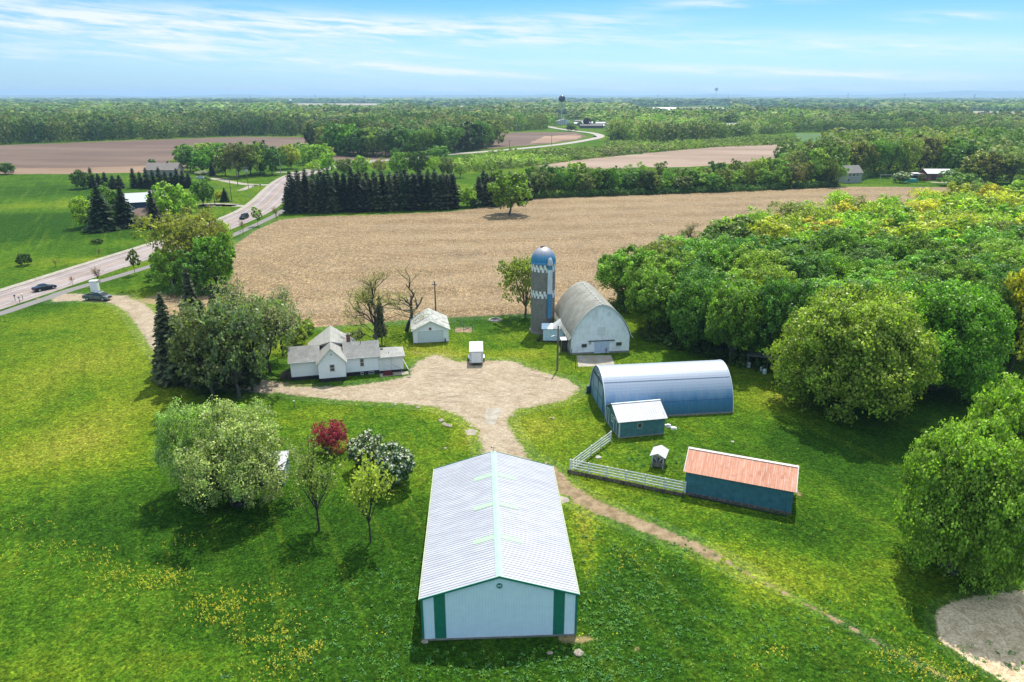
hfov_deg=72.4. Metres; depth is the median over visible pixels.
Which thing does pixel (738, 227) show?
tree
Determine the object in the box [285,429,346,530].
tree
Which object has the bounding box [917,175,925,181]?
shrub
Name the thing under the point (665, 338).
undergrowth
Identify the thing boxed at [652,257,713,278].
tree
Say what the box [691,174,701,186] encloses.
tree
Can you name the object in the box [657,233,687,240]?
tree
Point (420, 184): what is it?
spruce tree
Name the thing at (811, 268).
tree
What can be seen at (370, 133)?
tree
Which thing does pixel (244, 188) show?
driveway
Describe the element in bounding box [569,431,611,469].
board fence
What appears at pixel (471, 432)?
concrete slab
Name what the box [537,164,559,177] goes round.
tree
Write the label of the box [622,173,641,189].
tree
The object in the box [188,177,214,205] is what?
tree
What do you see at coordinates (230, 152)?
tree
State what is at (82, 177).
tree
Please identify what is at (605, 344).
sliding door
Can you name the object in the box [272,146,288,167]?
tree
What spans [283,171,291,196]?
spruce tree
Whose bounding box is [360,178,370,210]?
spruce tree
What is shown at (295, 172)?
spruce tree
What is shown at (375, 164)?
tree
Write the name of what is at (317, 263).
stubble field
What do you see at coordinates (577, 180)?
tree
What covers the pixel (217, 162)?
tree
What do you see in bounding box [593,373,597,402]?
sliding door
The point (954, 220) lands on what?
tree
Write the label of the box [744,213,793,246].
tree
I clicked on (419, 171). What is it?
spruce tree
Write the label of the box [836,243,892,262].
tree
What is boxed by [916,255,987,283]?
tree
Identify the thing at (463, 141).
tree
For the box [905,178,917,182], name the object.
tarp tent
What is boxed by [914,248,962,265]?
tree
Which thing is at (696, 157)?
plowed field
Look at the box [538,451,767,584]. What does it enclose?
dirt track
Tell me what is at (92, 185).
spruce tree
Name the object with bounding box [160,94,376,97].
hills
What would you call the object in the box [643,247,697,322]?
tree
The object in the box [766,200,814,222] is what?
tree
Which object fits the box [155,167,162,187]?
spruce tree
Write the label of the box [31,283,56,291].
sedan
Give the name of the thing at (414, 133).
tree
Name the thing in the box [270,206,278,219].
tree
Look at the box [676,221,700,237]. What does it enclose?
tree
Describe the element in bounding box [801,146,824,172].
tree
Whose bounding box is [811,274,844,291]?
tree
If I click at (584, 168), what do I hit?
tree
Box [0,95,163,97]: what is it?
hills
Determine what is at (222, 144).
tree
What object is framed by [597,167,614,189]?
tree
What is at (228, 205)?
driveway
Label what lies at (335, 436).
shrub
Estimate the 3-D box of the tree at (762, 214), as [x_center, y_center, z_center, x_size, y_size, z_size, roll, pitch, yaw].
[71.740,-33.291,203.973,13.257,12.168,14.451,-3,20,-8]
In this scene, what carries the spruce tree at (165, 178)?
on the ground
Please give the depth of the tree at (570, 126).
866.61 m
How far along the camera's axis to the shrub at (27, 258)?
182.13 m
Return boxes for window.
[329,364,334,371]
[360,358,363,366]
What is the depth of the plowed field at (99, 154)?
556.20 m
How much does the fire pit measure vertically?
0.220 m
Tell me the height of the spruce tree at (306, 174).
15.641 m
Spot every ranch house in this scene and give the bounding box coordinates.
[132,208,165,226]
[145,161,183,175]
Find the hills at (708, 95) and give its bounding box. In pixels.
[629,94,776,97]
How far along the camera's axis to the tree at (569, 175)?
307.13 m
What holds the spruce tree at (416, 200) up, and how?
on the ground
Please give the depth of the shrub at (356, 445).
81.40 m
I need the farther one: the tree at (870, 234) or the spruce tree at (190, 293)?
the tree at (870, 234)
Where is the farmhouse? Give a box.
[280,325,408,382]
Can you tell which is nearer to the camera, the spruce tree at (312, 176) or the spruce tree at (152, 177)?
the spruce tree at (312, 176)
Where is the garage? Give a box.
[410,308,449,343]
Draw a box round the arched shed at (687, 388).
[586,359,733,419]
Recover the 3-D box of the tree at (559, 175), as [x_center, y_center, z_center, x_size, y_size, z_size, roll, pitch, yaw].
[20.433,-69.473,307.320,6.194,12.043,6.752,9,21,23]
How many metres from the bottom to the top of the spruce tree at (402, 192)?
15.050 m
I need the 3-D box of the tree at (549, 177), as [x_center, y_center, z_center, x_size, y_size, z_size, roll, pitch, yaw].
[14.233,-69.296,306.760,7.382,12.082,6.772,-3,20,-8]
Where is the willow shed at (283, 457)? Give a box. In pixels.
[259,451,289,484]
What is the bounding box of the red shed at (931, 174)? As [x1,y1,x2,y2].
[909,169,949,179]
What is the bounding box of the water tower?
[558,95,564,124]
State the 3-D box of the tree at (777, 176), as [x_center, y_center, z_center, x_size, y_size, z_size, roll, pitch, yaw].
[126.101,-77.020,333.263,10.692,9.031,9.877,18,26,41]
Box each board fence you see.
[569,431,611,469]
[569,459,686,492]
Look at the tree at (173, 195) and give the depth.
239.81 m
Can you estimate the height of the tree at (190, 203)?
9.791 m
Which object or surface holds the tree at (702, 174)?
on the ground
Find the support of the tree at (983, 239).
on the ground
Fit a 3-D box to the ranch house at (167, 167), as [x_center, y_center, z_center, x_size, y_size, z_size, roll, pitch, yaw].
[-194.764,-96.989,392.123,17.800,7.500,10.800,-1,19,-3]
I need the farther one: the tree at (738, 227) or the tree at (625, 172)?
the tree at (625, 172)
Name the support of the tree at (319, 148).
on the ground
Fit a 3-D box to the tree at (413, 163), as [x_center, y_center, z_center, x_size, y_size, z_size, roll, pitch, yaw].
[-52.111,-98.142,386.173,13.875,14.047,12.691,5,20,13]
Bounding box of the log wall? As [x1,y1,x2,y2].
[567,469,683,496]
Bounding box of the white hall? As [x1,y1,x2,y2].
[557,119,568,124]
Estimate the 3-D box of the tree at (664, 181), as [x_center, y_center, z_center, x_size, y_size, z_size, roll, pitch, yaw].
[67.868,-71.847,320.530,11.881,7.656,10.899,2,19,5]
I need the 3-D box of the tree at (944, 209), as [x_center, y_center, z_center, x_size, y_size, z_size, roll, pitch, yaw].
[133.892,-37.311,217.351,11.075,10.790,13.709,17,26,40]
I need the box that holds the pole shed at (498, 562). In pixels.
[418,451,579,640]
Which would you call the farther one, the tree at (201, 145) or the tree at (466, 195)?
the tree at (201, 145)
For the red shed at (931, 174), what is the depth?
367.68 m
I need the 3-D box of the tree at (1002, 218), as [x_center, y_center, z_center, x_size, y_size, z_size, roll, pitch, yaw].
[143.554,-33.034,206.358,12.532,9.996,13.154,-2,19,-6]
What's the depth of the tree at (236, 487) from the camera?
72.18 m
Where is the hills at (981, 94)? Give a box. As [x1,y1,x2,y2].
[763,90,1023,97]
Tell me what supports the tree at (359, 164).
on the ground
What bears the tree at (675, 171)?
on the ground
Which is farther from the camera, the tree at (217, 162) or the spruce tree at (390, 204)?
the tree at (217, 162)
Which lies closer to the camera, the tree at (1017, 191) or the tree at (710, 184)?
the tree at (1017, 191)
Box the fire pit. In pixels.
[489,317,500,321]
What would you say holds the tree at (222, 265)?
on the ground
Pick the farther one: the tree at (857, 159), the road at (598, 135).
the road at (598, 135)
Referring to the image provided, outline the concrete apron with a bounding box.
[575,355,615,366]
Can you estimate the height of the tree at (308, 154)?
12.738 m
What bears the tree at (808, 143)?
on the ground
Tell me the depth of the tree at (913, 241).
157.80 m
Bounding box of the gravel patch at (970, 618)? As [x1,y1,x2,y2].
[922,583,1023,681]
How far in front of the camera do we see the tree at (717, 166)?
360.35 m
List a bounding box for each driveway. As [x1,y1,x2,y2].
[43,291,586,463]
[197,203,240,205]
[200,177,267,185]
[201,204,243,206]
[235,185,257,190]
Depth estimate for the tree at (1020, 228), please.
177.29 m
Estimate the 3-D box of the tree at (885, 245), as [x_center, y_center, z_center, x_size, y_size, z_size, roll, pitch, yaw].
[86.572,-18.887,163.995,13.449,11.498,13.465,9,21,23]
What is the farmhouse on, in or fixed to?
on the ground
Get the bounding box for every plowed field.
[0,137,316,168]
[333,151,389,162]
[476,132,586,149]
[538,143,798,168]
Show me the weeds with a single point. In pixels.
(650, 586)
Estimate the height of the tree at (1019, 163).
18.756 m
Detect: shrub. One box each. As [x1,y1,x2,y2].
[15,253,32,264]
[90,238,103,243]
[142,269,164,278]
[195,170,208,174]
[214,192,221,199]
[282,326,307,344]
[294,318,314,331]
[307,419,348,455]
[345,428,387,471]
[374,440,415,490]
[420,200,430,208]
[469,198,482,206]
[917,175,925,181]
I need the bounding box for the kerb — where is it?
[123,175,310,267]
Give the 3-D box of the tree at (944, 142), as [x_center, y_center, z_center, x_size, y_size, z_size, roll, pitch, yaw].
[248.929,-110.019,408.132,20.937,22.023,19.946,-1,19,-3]
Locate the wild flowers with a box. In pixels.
[0,517,986,681]
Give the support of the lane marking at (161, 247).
on the road at (276, 199)
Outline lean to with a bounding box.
[746,351,786,371]
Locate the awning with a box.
[560,337,568,352]
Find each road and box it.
[0,156,429,308]
[424,126,604,155]
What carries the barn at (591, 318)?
on the ground
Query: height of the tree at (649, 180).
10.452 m
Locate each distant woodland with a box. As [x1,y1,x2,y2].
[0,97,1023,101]
[0,97,1023,107]
[0,102,1023,128]
[0,109,547,153]
[603,111,1023,174]
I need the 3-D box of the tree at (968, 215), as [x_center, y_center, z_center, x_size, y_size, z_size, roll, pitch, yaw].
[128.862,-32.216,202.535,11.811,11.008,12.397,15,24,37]
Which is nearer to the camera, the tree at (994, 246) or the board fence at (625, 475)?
the board fence at (625, 475)
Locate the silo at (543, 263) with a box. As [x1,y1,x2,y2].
[529,245,555,334]
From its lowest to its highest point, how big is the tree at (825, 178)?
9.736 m
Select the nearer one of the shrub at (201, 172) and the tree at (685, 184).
the tree at (685, 184)
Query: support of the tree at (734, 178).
on the ground
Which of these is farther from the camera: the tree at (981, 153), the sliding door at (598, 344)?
the tree at (981, 153)
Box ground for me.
[0,97,1023,681]
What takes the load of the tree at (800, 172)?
on the ground
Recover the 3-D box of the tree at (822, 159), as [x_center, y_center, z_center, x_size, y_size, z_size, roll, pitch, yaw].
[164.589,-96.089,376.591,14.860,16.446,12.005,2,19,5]
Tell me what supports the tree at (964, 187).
on the ground
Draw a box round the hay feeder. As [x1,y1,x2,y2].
[650,445,668,468]
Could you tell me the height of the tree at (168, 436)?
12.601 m
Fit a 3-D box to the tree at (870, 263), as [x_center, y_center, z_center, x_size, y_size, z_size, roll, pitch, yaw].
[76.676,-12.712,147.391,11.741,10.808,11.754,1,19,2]
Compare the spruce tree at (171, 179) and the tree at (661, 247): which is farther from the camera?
the spruce tree at (171, 179)
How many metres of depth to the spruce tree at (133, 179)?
334.86 m
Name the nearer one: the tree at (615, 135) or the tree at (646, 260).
the tree at (646, 260)
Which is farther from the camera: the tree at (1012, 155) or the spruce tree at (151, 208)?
the tree at (1012, 155)
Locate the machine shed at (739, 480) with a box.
[683,447,798,516]
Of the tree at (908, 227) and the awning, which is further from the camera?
the tree at (908, 227)
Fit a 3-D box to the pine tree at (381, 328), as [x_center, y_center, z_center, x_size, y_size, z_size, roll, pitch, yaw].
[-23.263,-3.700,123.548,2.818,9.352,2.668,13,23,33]
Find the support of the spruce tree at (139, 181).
on the ground
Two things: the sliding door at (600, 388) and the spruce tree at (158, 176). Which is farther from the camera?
the spruce tree at (158, 176)
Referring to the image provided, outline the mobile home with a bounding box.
[579,124,601,127]
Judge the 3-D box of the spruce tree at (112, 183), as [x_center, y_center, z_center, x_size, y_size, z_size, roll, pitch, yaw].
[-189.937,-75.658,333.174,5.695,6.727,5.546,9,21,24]
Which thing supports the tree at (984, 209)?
on the ground
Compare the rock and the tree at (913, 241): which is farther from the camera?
the tree at (913, 241)
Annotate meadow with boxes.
[795,133,859,140]
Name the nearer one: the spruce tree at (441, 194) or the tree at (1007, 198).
the tree at (1007, 198)
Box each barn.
[124,192,153,210]
[554,281,632,354]
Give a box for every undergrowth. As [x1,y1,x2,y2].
[165,144,1023,372]
[453,134,800,170]
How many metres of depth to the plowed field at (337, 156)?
502.37 m
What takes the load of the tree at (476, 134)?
on the ground
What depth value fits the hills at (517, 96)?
13566.57 m
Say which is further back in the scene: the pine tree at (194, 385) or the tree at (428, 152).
the tree at (428, 152)
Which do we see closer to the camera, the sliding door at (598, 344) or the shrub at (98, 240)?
the sliding door at (598, 344)
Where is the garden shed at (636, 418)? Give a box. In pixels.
[606,399,667,437]
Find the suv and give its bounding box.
[239,213,248,218]
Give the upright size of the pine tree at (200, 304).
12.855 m
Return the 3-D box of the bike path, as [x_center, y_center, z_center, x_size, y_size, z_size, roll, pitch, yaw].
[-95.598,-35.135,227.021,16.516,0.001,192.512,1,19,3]
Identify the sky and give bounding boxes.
[0,0,1023,95]
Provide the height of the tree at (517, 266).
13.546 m
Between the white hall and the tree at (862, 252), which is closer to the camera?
the tree at (862, 252)
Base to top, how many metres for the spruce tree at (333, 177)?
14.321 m
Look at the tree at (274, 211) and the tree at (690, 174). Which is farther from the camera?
the tree at (690, 174)
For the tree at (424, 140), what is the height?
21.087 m
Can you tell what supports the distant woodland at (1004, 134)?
on the ground
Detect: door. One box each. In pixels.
[385,358,391,369]
[418,330,443,342]
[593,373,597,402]
[594,341,601,352]
[597,326,605,334]
[597,379,603,411]
[602,341,608,352]
[613,417,616,432]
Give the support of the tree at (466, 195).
on the ground
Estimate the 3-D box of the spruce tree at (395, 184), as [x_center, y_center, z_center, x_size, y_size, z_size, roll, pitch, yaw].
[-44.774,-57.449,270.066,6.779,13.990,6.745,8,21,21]
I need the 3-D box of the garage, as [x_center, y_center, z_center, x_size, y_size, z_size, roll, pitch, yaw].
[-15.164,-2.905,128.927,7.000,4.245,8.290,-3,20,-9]
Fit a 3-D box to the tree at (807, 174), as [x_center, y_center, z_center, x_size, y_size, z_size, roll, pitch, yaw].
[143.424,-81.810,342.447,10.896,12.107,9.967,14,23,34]
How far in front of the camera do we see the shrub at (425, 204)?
270.30 m
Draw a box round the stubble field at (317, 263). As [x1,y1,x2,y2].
[150,186,949,329]
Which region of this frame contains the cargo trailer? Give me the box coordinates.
[468,341,484,363]
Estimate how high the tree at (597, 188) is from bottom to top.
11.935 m
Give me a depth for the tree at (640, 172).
314.69 m
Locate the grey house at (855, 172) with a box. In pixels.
[838,165,863,182]
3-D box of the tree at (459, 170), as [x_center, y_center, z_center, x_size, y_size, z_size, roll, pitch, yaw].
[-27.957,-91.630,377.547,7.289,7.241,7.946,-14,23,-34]
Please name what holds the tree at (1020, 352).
on the ground
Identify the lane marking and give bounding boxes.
[0,160,382,300]
[0,170,310,295]
[0,172,314,305]
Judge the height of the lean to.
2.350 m
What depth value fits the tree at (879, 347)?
91.18 m
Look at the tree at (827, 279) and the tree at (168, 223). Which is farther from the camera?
the tree at (168, 223)
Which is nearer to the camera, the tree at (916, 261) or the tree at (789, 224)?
the tree at (916, 261)
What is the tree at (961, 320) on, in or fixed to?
on the ground
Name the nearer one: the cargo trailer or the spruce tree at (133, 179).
the cargo trailer
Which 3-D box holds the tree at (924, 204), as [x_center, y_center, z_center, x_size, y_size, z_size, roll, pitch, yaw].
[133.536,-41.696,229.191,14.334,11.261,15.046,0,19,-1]
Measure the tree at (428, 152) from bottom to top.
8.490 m
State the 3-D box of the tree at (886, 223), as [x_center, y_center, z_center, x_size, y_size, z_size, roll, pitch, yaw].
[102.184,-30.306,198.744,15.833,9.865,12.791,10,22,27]
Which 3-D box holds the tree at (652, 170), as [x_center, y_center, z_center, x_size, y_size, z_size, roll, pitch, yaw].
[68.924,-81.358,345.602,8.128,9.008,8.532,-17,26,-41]
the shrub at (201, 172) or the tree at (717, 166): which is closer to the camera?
the tree at (717, 166)
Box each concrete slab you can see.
[378,371,410,376]
[463,428,479,435]
[484,408,500,424]
[559,494,572,504]
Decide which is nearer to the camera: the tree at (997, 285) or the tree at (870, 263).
the tree at (997, 285)
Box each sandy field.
[0,164,188,173]
[530,134,580,143]
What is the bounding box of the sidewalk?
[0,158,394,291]
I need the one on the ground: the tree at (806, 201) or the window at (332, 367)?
the tree at (806, 201)
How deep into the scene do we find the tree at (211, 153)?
403.25 m
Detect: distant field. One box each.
[296,103,377,105]
[649,107,727,107]
[973,111,1014,113]
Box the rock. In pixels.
[574,649,583,655]
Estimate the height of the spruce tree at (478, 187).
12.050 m
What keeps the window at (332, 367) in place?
in the farmhouse
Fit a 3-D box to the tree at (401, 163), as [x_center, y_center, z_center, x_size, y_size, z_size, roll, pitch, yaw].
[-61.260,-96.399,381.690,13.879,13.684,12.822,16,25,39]
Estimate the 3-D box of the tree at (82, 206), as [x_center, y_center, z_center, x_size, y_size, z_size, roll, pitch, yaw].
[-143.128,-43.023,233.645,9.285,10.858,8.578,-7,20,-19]
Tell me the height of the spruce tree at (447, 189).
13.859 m
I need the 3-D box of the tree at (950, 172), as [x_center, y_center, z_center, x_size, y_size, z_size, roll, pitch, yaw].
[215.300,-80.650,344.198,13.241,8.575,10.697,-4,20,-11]
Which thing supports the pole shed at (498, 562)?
on the ground
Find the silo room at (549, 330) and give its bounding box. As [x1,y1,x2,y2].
[542,319,562,341]
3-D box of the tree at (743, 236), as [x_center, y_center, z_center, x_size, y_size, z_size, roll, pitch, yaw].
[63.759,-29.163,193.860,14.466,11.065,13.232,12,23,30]
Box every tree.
[0,162,16,173]
[68,169,94,188]
[68,195,93,226]
[81,186,120,232]
[87,167,98,187]
[87,182,127,220]
[91,268,103,284]
[95,173,102,186]
[101,172,109,187]
[108,175,116,188]
[111,186,139,229]
[115,175,125,187]
[125,248,141,274]
[128,209,217,271]
[129,168,137,188]
[135,172,143,188]
[141,167,150,188]
[145,181,188,215]
[145,189,161,228]
[147,246,192,287]
[148,170,155,188]
[149,291,183,387]
[150,397,242,500]
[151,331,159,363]
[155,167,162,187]
[161,171,168,185]
[163,315,188,387]
[164,205,229,253]
[166,298,246,398]
[168,172,175,185]
[169,394,305,515]
[171,143,193,165]
[171,249,218,291]
[172,192,197,217]
[172,296,274,398]
[173,168,180,186]
[175,148,199,170]
[178,170,187,187]
[180,284,266,350]
[180,337,210,393]
[181,268,203,318]
[181,273,301,368]
[184,172,192,187]
[188,150,213,171]
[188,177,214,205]
[191,232,235,286]
[193,142,219,152]
[194,300,205,314]
[202,144,220,171]
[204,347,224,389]
[207,161,216,175]
[208,281,215,305]
[211,212,233,246]
[213,147,236,175]
[214,142,226,151]
[215,345,249,394]
[220,143,254,177]
[220,188,230,202]
[225,292,300,372]
[227,396,279,463]
[234,141,262,175]
[242,350,262,390]
[251,206,261,222]
[252,141,268,173]
[254,279,316,355]
[259,146,282,174]
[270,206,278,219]
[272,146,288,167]
[281,144,301,168]
[281,185,294,213]
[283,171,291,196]
[285,176,303,213]
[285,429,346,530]
[291,142,308,162]
[293,169,302,188]
[295,174,306,213]
[300,145,317,162]
[300,173,311,212]
[301,168,309,185]
[302,123,321,145]
[304,159,319,171]
[304,179,318,213]
[309,172,315,187]
[311,143,328,158]
[312,126,331,151]
[313,175,324,213]
[315,170,323,187]
[318,152,335,171]
[319,173,332,213]
[320,122,346,151]
[322,147,335,158]
[325,176,342,213]
[332,171,340,192]
[333,123,359,153]
[333,172,343,212]
[334,158,352,173]
[339,172,351,211]
[340,445,394,542]
[341,267,402,340]
[344,176,356,212]
[346,168,354,185]
[347,128,372,152]
[350,173,367,212]
[350,329,363,339]
[352,155,370,174]
[356,169,362,193]
[359,127,384,154]
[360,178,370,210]
[362,172,370,187]
[363,263,427,331]
[364,178,375,211]
[370,129,398,154]
[370,157,386,174]
[370,175,385,211]
[371,171,377,188]
[373,295,387,344]
[378,174,387,209]
[382,174,399,211]
[384,127,411,151]
[387,152,411,173]
[390,147,400,156]
[390,174,400,209]
[396,172,407,210]
[400,169,407,197]
[402,129,426,150]
[403,173,415,210]
[405,150,430,173]
[408,174,422,210]
[412,126,437,151]
[416,169,424,182]
[417,173,428,209]
[421,174,432,209]
[422,148,438,157]
[424,155,440,170]
[426,125,448,147]
[428,171,439,209]
[431,145,450,158]
[433,174,447,209]
[435,125,465,149]
[438,157,456,176]
[440,173,454,209]
[448,174,461,208]
[450,124,474,148]
[453,165,466,177]
[456,186,476,206]
[461,121,485,146]
[471,119,496,147]
[473,176,483,205]
[480,170,485,190]
[481,173,490,206]
[483,119,509,145]
[486,169,533,213]
[486,176,502,206]
[495,253,530,316]
[522,175,533,200]
[524,167,536,187]
[529,170,549,193]
[531,166,546,171]
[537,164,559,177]
[538,169,552,189]
[546,174,557,191]
[553,169,564,192]
[556,171,575,193]
[558,166,576,174]
[565,175,580,191]
[566,122,576,130]
[566,162,588,177]
[567,172,589,193]
[574,172,595,194]
[578,165,591,173]
[583,117,591,123]
[583,167,604,190]
[592,167,606,190]
[594,243,657,292]
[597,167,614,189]
[605,166,621,189]
[608,131,623,139]
[616,169,630,186]
[618,172,637,189]
[620,262,682,333]
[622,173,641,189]
[624,164,642,173]
[631,170,650,188]
[633,250,656,306]
[634,237,685,256]
[636,161,647,173]
[638,170,656,190]
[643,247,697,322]
[644,167,657,178]
[652,175,661,191]
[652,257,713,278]
[653,161,669,175]
[653,235,709,257]
[656,175,672,188]
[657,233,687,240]
[657,245,709,267]
[661,168,676,185]
[666,273,719,349]
[667,168,679,188]
[669,176,695,188]
[671,259,730,319]
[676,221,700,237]
[678,168,697,187]
[690,228,736,249]
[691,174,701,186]
[693,171,713,187]
[695,234,747,272]
[698,216,758,241]
[699,175,716,189]
[701,166,715,175]
[704,281,767,363]
[705,161,726,173]
[707,172,725,186]
[708,277,762,350]
[710,266,745,287]
[714,169,733,190]
[721,235,765,254]
[723,216,768,237]
[724,241,795,275]
[727,172,739,186]
[728,158,742,170]
[728,169,745,186]
[729,267,751,273]
[733,206,777,231]
[736,161,751,172]
[738,170,750,183]
[739,263,797,288]
[740,165,756,184]
[744,158,761,170]
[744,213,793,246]
[744,235,772,250]
[748,275,816,365]
[751,170,765,183]
[754,156,770,172]
[756,167,772,183]
[762,276,942,426]
[766,157,780,172]
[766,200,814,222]
[767,170,785,185]
[767,236,807,250]
[768,246,834,283]
[769,215,796,236]
[771,243,823,266]
[774,165,791,185]
[776,153,789,162]
[780,160,801,183]
[781,151,801,166]
[781,318,835,385]
[783,206,821,225]
[786,220,827,244]
[788,278,836,293]
[789,216,839,242]
[791,146,810,169]
[792,165,805,182]
[794,216,843,242]
[795,162,815,181]
[796,200,821,215]
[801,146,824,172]
[804,200,845,220]
[805,141,818,149]
[806,160,818,180]
[807,224,862,260]
[807,248,865,280]
[808,147,831,177]
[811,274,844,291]
[812,160,828,179]
[813,138,839,160]
[815,167,833,182]
[817,278,897,301]
[821,190,857,211]
[824,143,850,164]
[825,157,841,181]
[827,198,860,217]
[832,224,877,239]
[833,212,883,235]
[836,161,849,179]
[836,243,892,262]
[837,267,896,283]
[842,209,885,229]
[844,224,869,241]
[847,141,880,169]
[850,194,882,212]
[853,217,900,237]
[859,200,901,219]
[860,236,911,261]
[861,137,893,170]
[861,257,906,274]
[866,193,904,215]
[871,139,911,170]
[871,261,919,280]
[872,228,905,241]
[875,206,920,235]
[881,268,1018,403]
[884,251,961,270]
[886,222,930,241]
[887,270,946,284]
[889,135,924,169]
[889,231,948,261]
[892,412,1023,599]
[893,171,910,182]
[895,205,927,224]
[901,234,951,246]
[902,197,947,216]
[906,192,944,210]
[906,210,936,221]
[906,219,959,243]
[907,134,943,170]
[908,186,942,199]
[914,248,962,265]
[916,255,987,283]
[920,209,975,241]
[921,133,956,168]
[923,227,966,245]
[927,202,960,217]
[932,195,980,213]
[936,136,970,168]
[936,211,982,225]
[936,242,1000,266]
[937,168,963,181]
[937,208,977,220]
[941,181,975,197]
[941,192,972,203]
[944,173,982,185]
[950,224,1016,246]
[951,144,986,173]
[952,191,976,199]
[952,252,1020,281]
[953,216,1000,244]
[958,148,995,179]
[958,199,997,219]
[962,372,1023,442]
[969,181,988,194]
[969,271,1023,352]
[970,239,1017,262]
[972,151,1016,182]
[973,232,1023,249]
[974,195,1001,213]
[975,212,1017,233]
[976,183,1006,202]
[983,189,1023,207]
[985,218,1017,232]
[987,242,1023,268]
[991,148,1023,183]
[991,202,1023,227]
[998,265,1023,277]
[999,268,1023,372]
[1002,225,1023,240]
[1002,228,1023,242]
[1003,179,1023,195]
[1007,187,1023,204]
[1009,150,1023,174]
[1010,220,1023,237]
[1014,212,1023,224]
[1014,290,1023,360]
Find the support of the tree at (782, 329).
on the ground
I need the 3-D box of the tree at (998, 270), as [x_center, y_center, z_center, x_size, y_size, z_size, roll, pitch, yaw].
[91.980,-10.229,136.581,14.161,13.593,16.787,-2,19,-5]
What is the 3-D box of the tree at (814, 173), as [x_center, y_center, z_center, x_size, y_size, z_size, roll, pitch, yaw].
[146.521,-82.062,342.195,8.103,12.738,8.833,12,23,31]
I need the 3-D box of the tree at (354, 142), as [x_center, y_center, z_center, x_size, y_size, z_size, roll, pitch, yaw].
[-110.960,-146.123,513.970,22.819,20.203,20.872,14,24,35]
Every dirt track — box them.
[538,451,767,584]
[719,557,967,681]
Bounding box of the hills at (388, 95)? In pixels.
[145,95,640,96]
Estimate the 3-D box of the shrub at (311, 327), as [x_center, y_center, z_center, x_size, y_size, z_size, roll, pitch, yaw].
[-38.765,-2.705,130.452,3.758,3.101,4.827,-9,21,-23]
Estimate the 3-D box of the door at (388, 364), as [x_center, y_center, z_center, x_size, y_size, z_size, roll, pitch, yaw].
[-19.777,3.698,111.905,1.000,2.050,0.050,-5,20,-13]
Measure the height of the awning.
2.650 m
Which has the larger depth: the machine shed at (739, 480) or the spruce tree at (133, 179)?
the spruce tree at (133, 179)
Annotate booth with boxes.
[88,279,99,291]
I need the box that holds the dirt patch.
[452,327,474,332]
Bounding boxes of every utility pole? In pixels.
[432,281,436,310]
[551,326,558,370]
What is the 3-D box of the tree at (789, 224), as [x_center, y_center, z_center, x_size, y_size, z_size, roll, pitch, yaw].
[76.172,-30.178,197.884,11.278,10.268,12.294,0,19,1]
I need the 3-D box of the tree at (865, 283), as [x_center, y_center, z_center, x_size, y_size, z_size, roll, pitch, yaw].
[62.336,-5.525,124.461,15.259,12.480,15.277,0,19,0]
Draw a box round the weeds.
[161,439,1023,681]
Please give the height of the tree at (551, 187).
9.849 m
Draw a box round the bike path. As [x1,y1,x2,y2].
[0,207,284,315]
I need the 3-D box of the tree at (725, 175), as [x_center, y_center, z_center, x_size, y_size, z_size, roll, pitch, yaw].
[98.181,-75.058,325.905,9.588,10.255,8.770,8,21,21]
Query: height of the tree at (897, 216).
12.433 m
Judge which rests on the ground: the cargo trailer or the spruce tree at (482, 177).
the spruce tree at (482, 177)
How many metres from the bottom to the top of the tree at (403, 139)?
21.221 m
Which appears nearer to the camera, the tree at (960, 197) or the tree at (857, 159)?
the tree at (960, 197)
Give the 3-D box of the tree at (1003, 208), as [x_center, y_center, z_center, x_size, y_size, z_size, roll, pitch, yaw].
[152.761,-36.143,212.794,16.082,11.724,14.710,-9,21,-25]
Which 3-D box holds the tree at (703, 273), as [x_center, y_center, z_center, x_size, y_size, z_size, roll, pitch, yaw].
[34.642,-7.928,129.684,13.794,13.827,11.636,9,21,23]
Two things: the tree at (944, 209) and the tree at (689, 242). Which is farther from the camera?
the tree at (944, 209)
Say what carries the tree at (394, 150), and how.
on the ground
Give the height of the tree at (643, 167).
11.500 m
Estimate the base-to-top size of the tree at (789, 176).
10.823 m
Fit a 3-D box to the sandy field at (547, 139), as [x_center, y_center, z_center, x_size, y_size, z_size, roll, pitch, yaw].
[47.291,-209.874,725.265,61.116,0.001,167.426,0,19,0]
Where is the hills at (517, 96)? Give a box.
[386,94,636,97]
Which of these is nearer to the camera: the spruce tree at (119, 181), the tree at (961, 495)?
the tree at (961, 495)
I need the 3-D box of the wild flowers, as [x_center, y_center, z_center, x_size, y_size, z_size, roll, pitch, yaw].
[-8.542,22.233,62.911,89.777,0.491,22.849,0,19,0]
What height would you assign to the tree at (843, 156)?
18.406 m
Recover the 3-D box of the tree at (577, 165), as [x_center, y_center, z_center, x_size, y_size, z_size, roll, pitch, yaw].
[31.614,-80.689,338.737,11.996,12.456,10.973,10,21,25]

